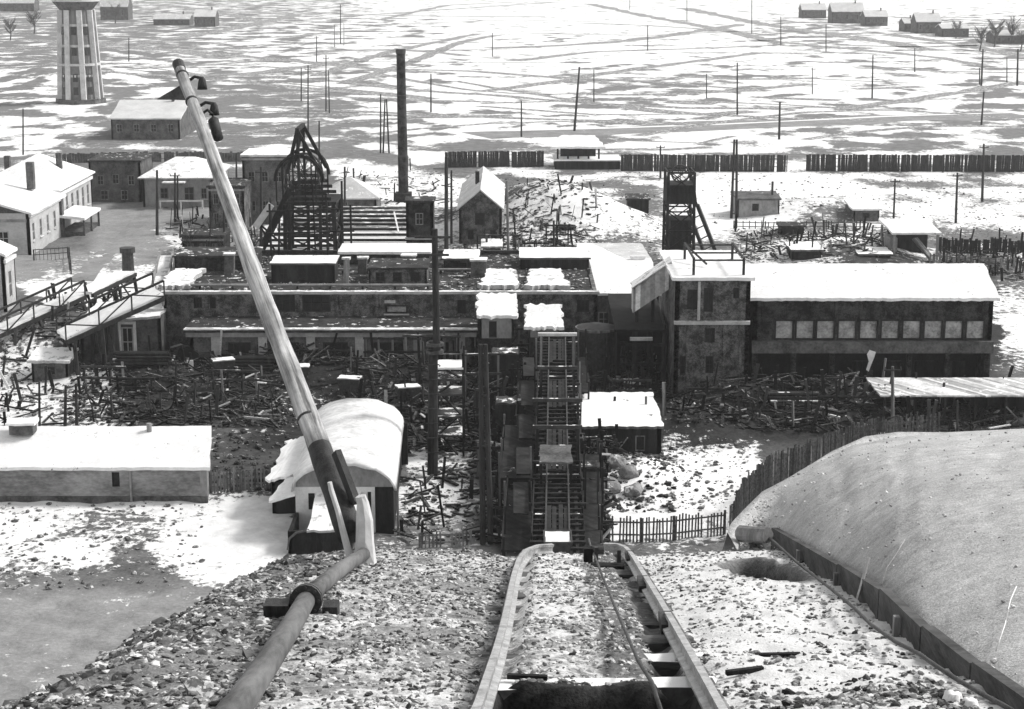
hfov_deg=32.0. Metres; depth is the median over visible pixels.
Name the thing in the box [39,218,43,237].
window
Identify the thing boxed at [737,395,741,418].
yard stake
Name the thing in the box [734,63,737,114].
utility pole
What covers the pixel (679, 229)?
pit headframe
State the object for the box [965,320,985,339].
window
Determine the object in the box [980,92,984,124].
utility pole
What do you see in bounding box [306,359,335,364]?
loose log
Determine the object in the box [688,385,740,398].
pipe gantry
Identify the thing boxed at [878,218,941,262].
raised shelter
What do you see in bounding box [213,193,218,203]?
window
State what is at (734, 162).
twin pole
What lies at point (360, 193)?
pyramid hut
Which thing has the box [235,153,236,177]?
utility pole
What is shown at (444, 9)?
track
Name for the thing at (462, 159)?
board fence
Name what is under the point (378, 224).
hall
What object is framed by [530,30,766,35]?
track
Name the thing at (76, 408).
utility pole
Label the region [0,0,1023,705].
ground
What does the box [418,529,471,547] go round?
picket fence
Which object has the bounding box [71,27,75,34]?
window
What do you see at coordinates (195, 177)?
yard house
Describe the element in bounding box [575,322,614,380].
coal tank
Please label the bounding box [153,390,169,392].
loose log
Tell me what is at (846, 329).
window
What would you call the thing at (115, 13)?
bare tree
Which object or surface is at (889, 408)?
loose log
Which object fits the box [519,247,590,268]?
roof penthouse
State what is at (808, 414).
scrap timber
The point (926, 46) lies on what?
track
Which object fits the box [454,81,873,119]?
track
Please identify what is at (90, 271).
path
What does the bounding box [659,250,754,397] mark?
brick tower
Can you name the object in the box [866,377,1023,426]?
loading canopy
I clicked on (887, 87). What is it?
track
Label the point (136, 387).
pipe gantry
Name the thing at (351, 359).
yard stake
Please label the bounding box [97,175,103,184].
window
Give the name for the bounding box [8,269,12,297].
window
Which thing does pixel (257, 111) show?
track
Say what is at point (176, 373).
yard stake
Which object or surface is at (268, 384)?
loose log
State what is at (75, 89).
window
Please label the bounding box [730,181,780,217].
flat hut
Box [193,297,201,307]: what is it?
window
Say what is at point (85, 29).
window
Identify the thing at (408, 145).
track
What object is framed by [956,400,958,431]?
post
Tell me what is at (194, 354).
cable reel
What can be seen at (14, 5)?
village house
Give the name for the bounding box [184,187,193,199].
window
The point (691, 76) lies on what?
track
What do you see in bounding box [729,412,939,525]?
picket fence
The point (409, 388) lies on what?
mine tub
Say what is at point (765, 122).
path
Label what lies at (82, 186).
window
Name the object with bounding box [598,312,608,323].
window
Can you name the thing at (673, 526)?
picket fence
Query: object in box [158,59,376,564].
leaning pole
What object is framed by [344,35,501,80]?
track
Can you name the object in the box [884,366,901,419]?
utility pole
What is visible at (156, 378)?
loose log
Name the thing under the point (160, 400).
yard stake
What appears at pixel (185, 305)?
boiler house
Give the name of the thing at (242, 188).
winding house
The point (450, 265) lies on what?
window
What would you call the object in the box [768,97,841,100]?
track
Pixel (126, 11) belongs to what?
village house
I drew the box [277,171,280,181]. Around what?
window
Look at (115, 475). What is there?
window
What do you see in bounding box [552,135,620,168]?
platform pavilion
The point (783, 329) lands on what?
window
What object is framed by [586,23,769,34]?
track
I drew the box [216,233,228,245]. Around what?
bare tree
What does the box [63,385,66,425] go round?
utility pole
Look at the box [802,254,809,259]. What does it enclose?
window
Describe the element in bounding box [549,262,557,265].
window
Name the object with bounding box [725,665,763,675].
wood scrap
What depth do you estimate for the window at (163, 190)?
283.70 m
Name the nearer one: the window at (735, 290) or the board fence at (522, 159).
the window at (735, 290)
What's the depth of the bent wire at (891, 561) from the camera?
18.81 m
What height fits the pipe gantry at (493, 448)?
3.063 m
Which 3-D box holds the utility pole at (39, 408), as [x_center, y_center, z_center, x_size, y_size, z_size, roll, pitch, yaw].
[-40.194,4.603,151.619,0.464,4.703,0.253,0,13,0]
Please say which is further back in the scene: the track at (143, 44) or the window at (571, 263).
the track at (143, 44)
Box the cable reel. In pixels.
[176,346,199,361]
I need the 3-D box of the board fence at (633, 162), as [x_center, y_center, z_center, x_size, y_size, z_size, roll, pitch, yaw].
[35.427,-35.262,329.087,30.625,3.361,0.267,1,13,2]
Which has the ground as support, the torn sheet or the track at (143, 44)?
the track at (143, 44)
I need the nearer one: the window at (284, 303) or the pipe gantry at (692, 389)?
the pipe gantry at (692, 389)
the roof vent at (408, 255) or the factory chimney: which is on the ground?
the factory chimney
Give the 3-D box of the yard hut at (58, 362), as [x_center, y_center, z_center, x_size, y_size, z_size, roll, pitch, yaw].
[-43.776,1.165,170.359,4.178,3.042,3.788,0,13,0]
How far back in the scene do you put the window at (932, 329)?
162.56 m
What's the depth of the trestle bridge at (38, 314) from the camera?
180.49 m
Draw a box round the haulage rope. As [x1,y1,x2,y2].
[588,538,662,708]
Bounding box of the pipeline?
[214,547,369,708]
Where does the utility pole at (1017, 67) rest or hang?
on the ground
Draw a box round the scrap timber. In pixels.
[0,158,1023,543]
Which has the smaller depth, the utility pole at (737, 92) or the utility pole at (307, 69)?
the utility pole at (307, 69)
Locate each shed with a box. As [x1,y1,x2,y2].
[0,417,211,503]
[265,398,407,553]
[568,382,665,453]
[608,293,666,385]
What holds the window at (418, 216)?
in the narrow tower at (420, 215)
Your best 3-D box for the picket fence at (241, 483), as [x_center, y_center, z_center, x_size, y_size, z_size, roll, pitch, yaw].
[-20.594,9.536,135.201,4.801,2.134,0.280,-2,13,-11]
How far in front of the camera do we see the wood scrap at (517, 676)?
13.23 m
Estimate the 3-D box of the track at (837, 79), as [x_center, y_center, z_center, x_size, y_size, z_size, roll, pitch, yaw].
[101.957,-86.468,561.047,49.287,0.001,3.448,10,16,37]
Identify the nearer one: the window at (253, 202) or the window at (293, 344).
the window at (293, 344)
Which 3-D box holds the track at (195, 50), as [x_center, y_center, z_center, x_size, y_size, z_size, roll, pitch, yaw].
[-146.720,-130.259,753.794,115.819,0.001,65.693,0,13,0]
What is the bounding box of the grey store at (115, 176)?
[86,153,153,202]
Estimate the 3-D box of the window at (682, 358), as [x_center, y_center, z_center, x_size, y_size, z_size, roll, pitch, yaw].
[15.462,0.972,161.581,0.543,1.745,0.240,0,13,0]
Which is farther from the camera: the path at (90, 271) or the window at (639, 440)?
the path at (90, 271)
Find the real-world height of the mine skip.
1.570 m
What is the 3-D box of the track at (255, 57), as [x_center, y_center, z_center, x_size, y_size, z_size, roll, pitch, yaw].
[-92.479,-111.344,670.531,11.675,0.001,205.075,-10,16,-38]
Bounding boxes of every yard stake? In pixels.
[110,393,112,416]
[159,393,161,408]
[175,361,176,385]
[184,393,188,423]
[220,370,224,400]
[350,347,351,372]
[422,341,424,364]
[422,384,423,407]
[556,209,557,224]
[558,206,559,223]
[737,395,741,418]
[756,386,759,415]
[792,401,793,426]
[838,371,841,401]
[844,223,847,244]
[882,358,886,377]
[940,382,944,410]
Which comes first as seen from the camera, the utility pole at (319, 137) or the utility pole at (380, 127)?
the utility pole at (319, 137)
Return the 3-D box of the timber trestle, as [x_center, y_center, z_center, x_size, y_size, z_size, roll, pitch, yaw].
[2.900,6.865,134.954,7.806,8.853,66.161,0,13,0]
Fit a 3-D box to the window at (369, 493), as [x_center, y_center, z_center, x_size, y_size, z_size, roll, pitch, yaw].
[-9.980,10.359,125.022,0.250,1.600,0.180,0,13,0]
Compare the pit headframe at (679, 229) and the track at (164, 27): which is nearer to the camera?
the pit headframe at (679, 229)
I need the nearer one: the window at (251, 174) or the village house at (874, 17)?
the window at (251, 174)
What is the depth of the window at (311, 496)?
125.03 m
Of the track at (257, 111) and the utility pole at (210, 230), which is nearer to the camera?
the utility pole at (210, 230)
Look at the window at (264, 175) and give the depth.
265.86 m
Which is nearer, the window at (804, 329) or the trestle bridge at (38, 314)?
the window at (804, 329)
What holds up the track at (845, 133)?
on the ground
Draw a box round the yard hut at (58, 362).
[26,347,78,381]
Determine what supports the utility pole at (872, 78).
on the ground
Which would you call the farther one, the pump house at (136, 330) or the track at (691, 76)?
the track at (691, 76)
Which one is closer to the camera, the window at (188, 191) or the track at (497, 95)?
the window at (188, 191)
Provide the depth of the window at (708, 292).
160.27 m
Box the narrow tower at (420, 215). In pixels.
[404,196,435,242]
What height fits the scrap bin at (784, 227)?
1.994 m
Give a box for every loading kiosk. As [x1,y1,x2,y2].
[475,292,517,370]
[524,303,563,379]
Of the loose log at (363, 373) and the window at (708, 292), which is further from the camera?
the loose log at (363, 373)
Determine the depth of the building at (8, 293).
202.39 m
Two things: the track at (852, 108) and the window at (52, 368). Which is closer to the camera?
the window at (52, 368)
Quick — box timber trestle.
[498,329,604,556]
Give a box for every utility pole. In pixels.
[22,109,23,154]
[38,382,40,425]
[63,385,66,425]
[75,383,78,425]
[156,170,158,234]
[170,173,179,221]
[177,176,178,221]
[209,213,211,246]
[223,210,224,231]
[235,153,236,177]
[255,167,266,241]
[301,68,301,100]
[305,65,310,130]
[318,121,319,163]
[323,55,328,110]
[328,70,329,112]
[340,5,340,43]
[343,167,345,205]
[380,94,381,152]
[430,74,431,111]
[444,156,448,248]
[450,170,452,243]
[506,180,509,249]
[521,101,521,136]
[553,220,554,246]
[573,67,579,130]
[593,69,594,101]
[656,145,664,178]
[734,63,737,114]
[751,0,751,33]
[778,102,780,139]
[871,55,873,98]
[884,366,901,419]
[890,179,899,218]
[952,173,962,222]
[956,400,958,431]
[979,144,988,201]
[980,49,983,85]
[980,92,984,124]
[1016,49,1018,85]
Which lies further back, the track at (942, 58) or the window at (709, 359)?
the track at (942, 58)
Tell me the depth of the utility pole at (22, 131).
354.85 m
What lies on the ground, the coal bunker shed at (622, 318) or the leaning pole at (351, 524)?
the coal bunker shed at (622, 318)
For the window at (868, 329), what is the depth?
162.56 m
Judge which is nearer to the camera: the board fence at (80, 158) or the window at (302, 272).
the window at (302, 272)
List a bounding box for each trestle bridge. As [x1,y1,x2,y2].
[0,277,87,352]
[55,272,165,375]
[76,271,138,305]
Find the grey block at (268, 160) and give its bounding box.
[240,148,295,223]
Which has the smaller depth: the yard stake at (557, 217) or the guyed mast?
the guyed mast
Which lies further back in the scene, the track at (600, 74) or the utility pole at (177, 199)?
the track at (600, 74)
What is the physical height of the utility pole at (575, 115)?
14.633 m
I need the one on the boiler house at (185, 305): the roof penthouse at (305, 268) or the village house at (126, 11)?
the roof penthouse at (305, 268)
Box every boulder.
[604,476,620,495]
[605,454,626,468]
[618,464,638,478]
[624,483,642,497]
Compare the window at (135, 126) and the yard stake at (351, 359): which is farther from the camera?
the window at (135, 126)
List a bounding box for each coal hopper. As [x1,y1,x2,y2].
[489,347,520,395]
[493,396,525,431]
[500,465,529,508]
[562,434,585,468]
[578,460,607,499]
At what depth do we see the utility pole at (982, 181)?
289.68 m
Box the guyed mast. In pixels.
[414,228,451,475]
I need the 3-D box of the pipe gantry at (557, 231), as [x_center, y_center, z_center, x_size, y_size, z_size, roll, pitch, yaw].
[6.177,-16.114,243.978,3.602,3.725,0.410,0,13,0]
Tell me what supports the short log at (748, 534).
on the ash mound
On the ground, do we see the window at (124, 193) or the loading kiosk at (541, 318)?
the loading kiosk at (541, 318)
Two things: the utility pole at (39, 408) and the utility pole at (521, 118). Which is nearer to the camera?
the utility pole at (39, 408)
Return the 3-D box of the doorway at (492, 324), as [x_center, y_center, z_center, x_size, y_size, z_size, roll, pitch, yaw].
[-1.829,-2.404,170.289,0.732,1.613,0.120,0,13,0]
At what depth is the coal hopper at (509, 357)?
162.72 m
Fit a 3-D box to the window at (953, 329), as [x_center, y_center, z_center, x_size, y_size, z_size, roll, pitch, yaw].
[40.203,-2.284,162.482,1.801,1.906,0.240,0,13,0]
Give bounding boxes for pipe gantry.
[80,362,126,387]
[114,375,154,394]
[209,367,258,393]
[296,349,354,359]
[363,337,420,358]
[402,328,460,359]
[461,350,500,399]
[474,442,500,476]
[475,232,516,249]
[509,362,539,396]
[512,325,528,350]
[523,239,557,246]
[544,223,569,244]
[584,436,611,455]
[590,386,613,392]
[611,375,651,391]
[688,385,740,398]
[765,380,828,388]
[817,394,869,406]
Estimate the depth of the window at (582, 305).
177.49 m
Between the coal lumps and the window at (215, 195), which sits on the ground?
the coal lumps
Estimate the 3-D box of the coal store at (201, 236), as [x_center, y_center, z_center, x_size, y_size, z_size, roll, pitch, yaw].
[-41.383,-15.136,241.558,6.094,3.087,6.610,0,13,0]
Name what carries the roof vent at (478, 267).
on the boiler house at (185, 305)
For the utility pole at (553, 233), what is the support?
on the ground
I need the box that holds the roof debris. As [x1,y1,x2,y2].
[179,254,584,289]
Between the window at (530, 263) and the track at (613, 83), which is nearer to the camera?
the window at (530, 263)
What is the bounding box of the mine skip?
[543,530,572,554]
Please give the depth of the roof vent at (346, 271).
182.69 m
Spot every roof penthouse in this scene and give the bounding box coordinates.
[172,246,262,270]
[269,255,339,282]
[367,258,429,283]
[442,249,479,267]
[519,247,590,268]
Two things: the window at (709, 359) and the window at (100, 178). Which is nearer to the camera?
the window at (709, 359)
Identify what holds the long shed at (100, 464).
on the ground
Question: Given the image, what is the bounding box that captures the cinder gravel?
[214,547,996,708]
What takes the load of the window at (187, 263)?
in the roof penthouse at (207, 258)
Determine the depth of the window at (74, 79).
470.37 m
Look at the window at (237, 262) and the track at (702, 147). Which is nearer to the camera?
the window at (237, 262)
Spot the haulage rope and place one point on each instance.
(652, 683)
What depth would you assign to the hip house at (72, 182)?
262.40 m
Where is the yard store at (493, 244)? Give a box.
[481,238,502,249]
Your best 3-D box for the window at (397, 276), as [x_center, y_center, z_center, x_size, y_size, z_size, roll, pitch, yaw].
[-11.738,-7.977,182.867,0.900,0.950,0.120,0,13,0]
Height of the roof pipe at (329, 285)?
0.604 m
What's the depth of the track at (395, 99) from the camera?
486.84 m
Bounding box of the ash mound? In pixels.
[722,429,1023,686]
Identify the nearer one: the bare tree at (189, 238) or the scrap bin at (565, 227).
the bare tree at (189, 238)
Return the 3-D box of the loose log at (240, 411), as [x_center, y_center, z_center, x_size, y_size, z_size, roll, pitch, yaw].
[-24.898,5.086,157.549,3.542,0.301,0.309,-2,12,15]
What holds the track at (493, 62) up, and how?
on the ground
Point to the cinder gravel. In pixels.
(932, 696)
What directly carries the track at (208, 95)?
on the ground
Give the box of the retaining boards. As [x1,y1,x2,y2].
[771,527,1023,708]
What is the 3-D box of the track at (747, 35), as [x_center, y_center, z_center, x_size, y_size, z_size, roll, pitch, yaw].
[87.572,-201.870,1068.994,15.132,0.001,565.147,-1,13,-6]
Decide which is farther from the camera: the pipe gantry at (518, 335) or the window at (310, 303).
the window at (310, 303)
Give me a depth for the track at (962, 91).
500.16 m
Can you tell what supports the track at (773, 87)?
on the ground
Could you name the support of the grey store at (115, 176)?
on the ground
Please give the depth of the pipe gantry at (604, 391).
152.54 m
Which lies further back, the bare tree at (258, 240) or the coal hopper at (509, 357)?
the bare tree at (258, 240)
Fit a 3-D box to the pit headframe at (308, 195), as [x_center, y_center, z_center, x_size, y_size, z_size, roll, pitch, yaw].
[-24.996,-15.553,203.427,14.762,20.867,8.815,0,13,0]
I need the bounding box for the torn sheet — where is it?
[866,350,875,370]
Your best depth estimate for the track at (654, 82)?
548.98 m
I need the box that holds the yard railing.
[33,247,71,273]
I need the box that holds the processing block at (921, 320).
[745,263,999,381]
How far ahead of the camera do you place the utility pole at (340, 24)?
771.48 m
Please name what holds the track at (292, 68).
on the ground
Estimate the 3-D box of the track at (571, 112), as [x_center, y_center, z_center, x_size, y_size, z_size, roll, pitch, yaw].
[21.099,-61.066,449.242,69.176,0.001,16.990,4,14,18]
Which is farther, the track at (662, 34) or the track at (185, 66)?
the track at (662, 34)
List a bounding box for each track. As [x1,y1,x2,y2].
[0,22,270,33]
[0,44,243,51]
[0,45,228,58]
[0,54,426,96]
[0,60,271,69]
[1,14,301,42]
[1,58,312,67]
[2,30,360,52]
[21,18,257,28]
[50,42,305,50]
[63,111,414,124]
[95,5,261,21]
[101,61,353,76]
[106,90,335,102]
[129,47,429,72]
[133,64,283,67]
[185,133,439,149]
[210,79,439,99]
[218,10,545,16]
[234,74,785,109]
[237,118,420,133]
[243,69,637,85]
[268,106,692,123]
[281,114,511,117]
[290,93,495,101]
[298,49,472,55]
[308,49,491,50]
[310,34,479,75]
[339,2,552,16]
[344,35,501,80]
[346,121,691,136]
[354,61,545,62]
[374,2,509,19]
[378,20,596,24]
[381,74,596,94]
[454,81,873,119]
[467,543,730,708]
[475,106,683,114]
[476,54,756,91]
[482,100,858,109]
[483,24,744,48]
[497,146,711,149]
[505,45,766,60]
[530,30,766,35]
[554,76,733,88]
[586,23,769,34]
[586,83,814,95]
[587,4,776,40]
[609,105,758,114]
[614,136,735,142]
[633,109,1023,135]
[663,101,716,104]
[667,88,772,92]
[677,8,948,50]
[680,75,821,79]
[751,39,987,64]
[762,106,980,116]
[766,76,902,82]
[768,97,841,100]
[803,125,1023,139]
[834,82,1023,108]
[839,44,1007,46]
[849,86,922,89]
[855,67,1023,72]
[883,34,1023,55]
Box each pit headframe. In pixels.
[253,123,354,255]
[661,164,716,260]
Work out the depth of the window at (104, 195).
289.72 m
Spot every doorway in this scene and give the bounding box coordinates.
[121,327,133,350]
[489,321,496,337]
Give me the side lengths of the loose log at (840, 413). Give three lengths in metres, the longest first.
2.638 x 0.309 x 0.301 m
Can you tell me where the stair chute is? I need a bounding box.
[149,249,173,310]
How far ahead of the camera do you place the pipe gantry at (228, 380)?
164.07 m
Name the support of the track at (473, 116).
on the ground
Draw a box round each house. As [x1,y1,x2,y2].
[0,0,39,10]
[0,153,100,235]
[0,162,65,254]
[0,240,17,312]
[80,300,166,361]
[99,0,132,19]
[108,100,195,138]
[137,157,231,208]
[153,11,193,24]
[155,243,599,356]
[193,7,219,26]
[206,178,252,231]
[456,166,504,243]
[798,1,826,17]
[827,0,864,22]
[860,8,888,25]
[898,15,910,31]
[910,10,941,33]
[935,21,969,36]
[985,30,1023,43]
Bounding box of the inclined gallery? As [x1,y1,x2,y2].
[630,256,671,378]
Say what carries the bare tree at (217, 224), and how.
on the ground
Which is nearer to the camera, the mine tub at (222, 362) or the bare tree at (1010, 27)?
the mine tub at (222, 362)
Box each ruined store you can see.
[784,241,823,260]
[855,247,892,257]
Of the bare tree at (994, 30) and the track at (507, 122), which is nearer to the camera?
the track at (507, 122)
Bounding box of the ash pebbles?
[732,431,1023,675]
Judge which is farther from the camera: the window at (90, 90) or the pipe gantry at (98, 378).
the window at (90, 90)
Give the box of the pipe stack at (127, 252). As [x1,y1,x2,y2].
[120,246,134,281]
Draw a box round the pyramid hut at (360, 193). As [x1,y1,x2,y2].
[323,176,383,205]
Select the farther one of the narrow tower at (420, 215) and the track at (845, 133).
the track at (845, 133)
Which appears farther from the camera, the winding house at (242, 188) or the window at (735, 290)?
the winding house at (242, 188)
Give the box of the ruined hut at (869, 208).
[844,199,881,221]
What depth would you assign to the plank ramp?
154.16 m
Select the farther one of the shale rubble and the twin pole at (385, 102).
the twin pole at (385, 102)
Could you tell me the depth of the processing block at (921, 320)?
162.56 m
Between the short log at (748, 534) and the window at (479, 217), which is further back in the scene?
the window at (479, 217)
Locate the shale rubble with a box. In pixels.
[0,546,380,708]
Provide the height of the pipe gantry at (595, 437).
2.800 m
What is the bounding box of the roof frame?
[683,242,744,274]
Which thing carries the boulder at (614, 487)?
on the ground
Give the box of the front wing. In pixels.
[183,316,477,367]
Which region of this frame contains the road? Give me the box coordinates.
[462,112,1023,138]
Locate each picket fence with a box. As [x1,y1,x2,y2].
[209,467,271,492]
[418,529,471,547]
[606,510,725,542]
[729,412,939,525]
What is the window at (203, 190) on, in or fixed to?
in the yard house at (195, 177)
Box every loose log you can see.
[121,377,159,385]
[130,389,150,393]
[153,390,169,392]
[211,410,247,413]
[232,390,254,392]
[247,418,279,424]
[257,381,285,386]
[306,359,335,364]
[310,382,336,387]
[358,372,376,374]
[759,422,792,424]
[829,411,846,414]
[878,407,905,410]
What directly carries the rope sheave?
on the spoil heap
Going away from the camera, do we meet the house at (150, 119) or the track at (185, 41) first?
the house at (150, 119)
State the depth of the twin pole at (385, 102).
357.73 m
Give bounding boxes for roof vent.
[223,252,235,273]
[342,257,350,283]
[357,256,368,273]
[400,253,416,257]
[470,257,487,277]
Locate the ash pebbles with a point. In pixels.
(993, 661)
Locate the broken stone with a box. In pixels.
[0,168,1023,589]
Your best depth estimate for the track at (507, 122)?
417.25 m
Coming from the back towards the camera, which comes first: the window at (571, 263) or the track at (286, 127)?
the track at (286, 127)
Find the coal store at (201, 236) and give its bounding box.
[180,228,229,246]
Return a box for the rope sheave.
[583,546,603,562]
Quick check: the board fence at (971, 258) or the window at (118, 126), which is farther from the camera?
the window at (118, 126)
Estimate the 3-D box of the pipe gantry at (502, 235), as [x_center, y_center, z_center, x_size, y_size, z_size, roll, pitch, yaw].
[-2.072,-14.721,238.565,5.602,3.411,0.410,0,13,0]
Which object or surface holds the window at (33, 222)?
in the corner house at (30, 213)
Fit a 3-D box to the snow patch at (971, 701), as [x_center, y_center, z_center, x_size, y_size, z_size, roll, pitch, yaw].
[3.016,2.316,11.706,0.136,0.153,0.291,0,13,0]
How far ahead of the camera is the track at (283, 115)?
439.97 m
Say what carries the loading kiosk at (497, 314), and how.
on the ground
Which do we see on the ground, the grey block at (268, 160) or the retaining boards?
the grey block at (268, 160)
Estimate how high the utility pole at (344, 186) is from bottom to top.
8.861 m
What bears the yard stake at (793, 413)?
on the ground
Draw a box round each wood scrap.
[507,673,547,680]
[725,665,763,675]
[755,652,800,657]
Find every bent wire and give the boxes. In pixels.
[881,539,904,584]
[995,586,1016,650]
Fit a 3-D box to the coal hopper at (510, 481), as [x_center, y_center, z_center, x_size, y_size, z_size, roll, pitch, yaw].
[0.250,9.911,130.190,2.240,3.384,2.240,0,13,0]
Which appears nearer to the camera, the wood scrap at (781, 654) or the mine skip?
the wood scrap at (781, 654)
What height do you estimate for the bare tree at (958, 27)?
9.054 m
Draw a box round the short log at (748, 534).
[735,525,772,542]
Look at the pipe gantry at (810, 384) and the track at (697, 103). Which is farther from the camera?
the track at (697, 103)
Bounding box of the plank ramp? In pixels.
[842,384,885,410]
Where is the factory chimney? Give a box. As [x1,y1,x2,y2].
[395,49,411,201]
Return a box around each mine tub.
[210,356,235,375]
[299,363,309,379]
[336,375,362,394]
[394,383,420,403]
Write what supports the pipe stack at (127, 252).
on the ground
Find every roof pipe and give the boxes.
[185,284,443,288]
[338,268,470,273]
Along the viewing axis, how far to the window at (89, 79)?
471.75 m
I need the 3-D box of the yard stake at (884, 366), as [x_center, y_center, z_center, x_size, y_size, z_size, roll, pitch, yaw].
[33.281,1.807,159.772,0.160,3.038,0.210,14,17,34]
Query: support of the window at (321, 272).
in the roof penthouse at (305, 268)
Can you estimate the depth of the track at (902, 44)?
878.92 m
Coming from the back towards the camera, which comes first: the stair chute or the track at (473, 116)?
the track at (473, 116)
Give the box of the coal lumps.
[67,180,1022,512]
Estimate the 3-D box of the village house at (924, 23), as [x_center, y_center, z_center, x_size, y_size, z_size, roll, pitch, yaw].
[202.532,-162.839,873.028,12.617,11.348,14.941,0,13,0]
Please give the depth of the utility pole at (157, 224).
255.78 m
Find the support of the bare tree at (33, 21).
on the ground
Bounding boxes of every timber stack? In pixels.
[113,351,173,365]
[233,355,276,369]
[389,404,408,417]
[767,391,822,406]
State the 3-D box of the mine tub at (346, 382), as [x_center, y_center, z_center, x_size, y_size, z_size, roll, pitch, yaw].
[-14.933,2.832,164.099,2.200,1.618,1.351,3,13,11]
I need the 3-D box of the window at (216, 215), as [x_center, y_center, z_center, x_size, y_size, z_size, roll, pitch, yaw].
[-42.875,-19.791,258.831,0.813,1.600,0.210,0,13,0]
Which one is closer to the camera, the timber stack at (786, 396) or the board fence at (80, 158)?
the timber stack at (786, 396)
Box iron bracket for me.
[591,546,624,569]
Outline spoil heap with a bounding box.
[25,548,1002,708]
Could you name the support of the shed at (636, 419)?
on the ground
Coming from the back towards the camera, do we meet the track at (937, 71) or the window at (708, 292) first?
the track at (937, 71)
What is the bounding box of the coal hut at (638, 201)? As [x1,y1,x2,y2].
[625,193,650,213]
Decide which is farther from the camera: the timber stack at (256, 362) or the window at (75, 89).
the window at (75, 89)
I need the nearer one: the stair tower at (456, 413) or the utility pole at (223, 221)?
the stair tower at (456, 413)
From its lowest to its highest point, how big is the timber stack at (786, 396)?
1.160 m
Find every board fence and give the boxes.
[62,151,242,162]
[445,151,511,167]
[512,151,543,167]
[621,154,787,171]
[733,220,885,228]
[806,154,1023,171]
[929,253,1023,267]
[939,237,1023,253]
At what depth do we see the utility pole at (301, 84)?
480.97 m
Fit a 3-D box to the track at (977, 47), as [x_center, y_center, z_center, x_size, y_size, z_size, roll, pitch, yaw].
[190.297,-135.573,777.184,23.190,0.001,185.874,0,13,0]
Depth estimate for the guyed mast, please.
136.89 m
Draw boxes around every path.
[70,206,168,280]
[522,112,1023,130]
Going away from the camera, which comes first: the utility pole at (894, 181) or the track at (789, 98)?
the utility pole at (894, 181)
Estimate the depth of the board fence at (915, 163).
328.97 m
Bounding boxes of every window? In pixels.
[0,231,8,243]
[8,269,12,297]
[32,222,36,241]
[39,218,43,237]
[44,367,54,373]
[46,214,50,233]
[53,210,57,228]
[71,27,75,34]
[72,48,76,55]
[73,74,77,81]
[73,87,77,94]
[81,186,83,205]
[83,27,88,34]
[85,48,89,54]
[87,74,91,81]
[87,184,90,205]
[88,87,92,94]
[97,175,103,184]
[100,190,108,199]
[112,174,118,183]
[112,472,119,486]
[116,124,122,131]
[121,190,127,199]
[128,175,134,184]
[133,124,139,131]
[150,124,156,131]
[159,187,169,199]
[167,124,173,131]
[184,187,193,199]
[184,260,192,267]
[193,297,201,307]
[200,188,207,199]
[209,260,216,267]
[210,297,215,307]
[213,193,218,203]
[213,213,218,223]
[228,342,250,354]
[234,193,239,203]
[235,260,241,267]
[248,171,254,181]
[252,201,255,210]
[262,171,268,181]
[274,295,294,311]
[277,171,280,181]
[279,268,287,279]
[290,342,298,348]
[298,268,306,279]
[302,295,330,311]
[308,493,314,508]
[317,268,325,279]
[323,342,347,357]
[368,492,370,508]
[373,342,403,359]
[376,272,384,280]
[384,305,408,314]
[393,272,401,280]
[410,272,418,280]
[415,213,422,224]
[440,342,448,359]
[448,263,455,267]
[457,300,465,312]
[458,263,465,267]
[468,230,473,238]
[475,213,484,224]
[529,262,536,265]
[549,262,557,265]
[570,262,577,265]
[577,300,588,311]
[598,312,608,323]
[635,436,644,450]
[680,356,685,374]
[687,290,697,308]
[703,288,712,311]
[704,328,714,341]
[705,356,712,372]
[733,288,738,297]
[752,204,758,210]
[774,320,793,339]
[795,320,814,339]
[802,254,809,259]
[815,320,835,339]
[837,320,856,339]
[858,320,878,339]
[880,320,899,339]
[901,320,921,339]
[923,320,942,339]
[943,320,963,339]
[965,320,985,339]
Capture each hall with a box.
[266,206,405,249]
[576,243,661,323]
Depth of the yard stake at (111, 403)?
155.11 m
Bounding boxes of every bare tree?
[1,17,16,40]
[23,5,40,33]
[109,3,122,22]
[180,225,197,246]
[200,216,222,229]
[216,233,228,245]
[249,233,262,246]
[951,20,962,38]
[972,24,991,50]
[988,18,1009,46]
[1004,14,1020,43]
[1014,27,1023,50]
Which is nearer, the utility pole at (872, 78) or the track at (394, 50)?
the utility pole at (872, 78)
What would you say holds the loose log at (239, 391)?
on the ground
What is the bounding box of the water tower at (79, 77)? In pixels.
[52,0,106,104]
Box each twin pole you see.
[382,99,389,152]
[478,344,493,544]
[730,139,737,217]
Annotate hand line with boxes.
[769,537,1013,708]
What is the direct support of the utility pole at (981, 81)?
on the ground
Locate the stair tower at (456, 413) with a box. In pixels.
[438,346,464,456]
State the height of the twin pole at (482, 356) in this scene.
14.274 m
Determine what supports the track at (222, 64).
on the ground
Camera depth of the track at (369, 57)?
688.56 m
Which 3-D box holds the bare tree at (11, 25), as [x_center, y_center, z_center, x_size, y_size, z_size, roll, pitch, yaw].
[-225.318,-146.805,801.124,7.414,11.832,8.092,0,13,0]
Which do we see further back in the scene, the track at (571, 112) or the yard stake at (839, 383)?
the track at (571, 112)
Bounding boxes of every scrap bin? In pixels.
[558,224,575,229]
[776,221,805,234]
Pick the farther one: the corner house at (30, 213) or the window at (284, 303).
the corner house at (30, 213)

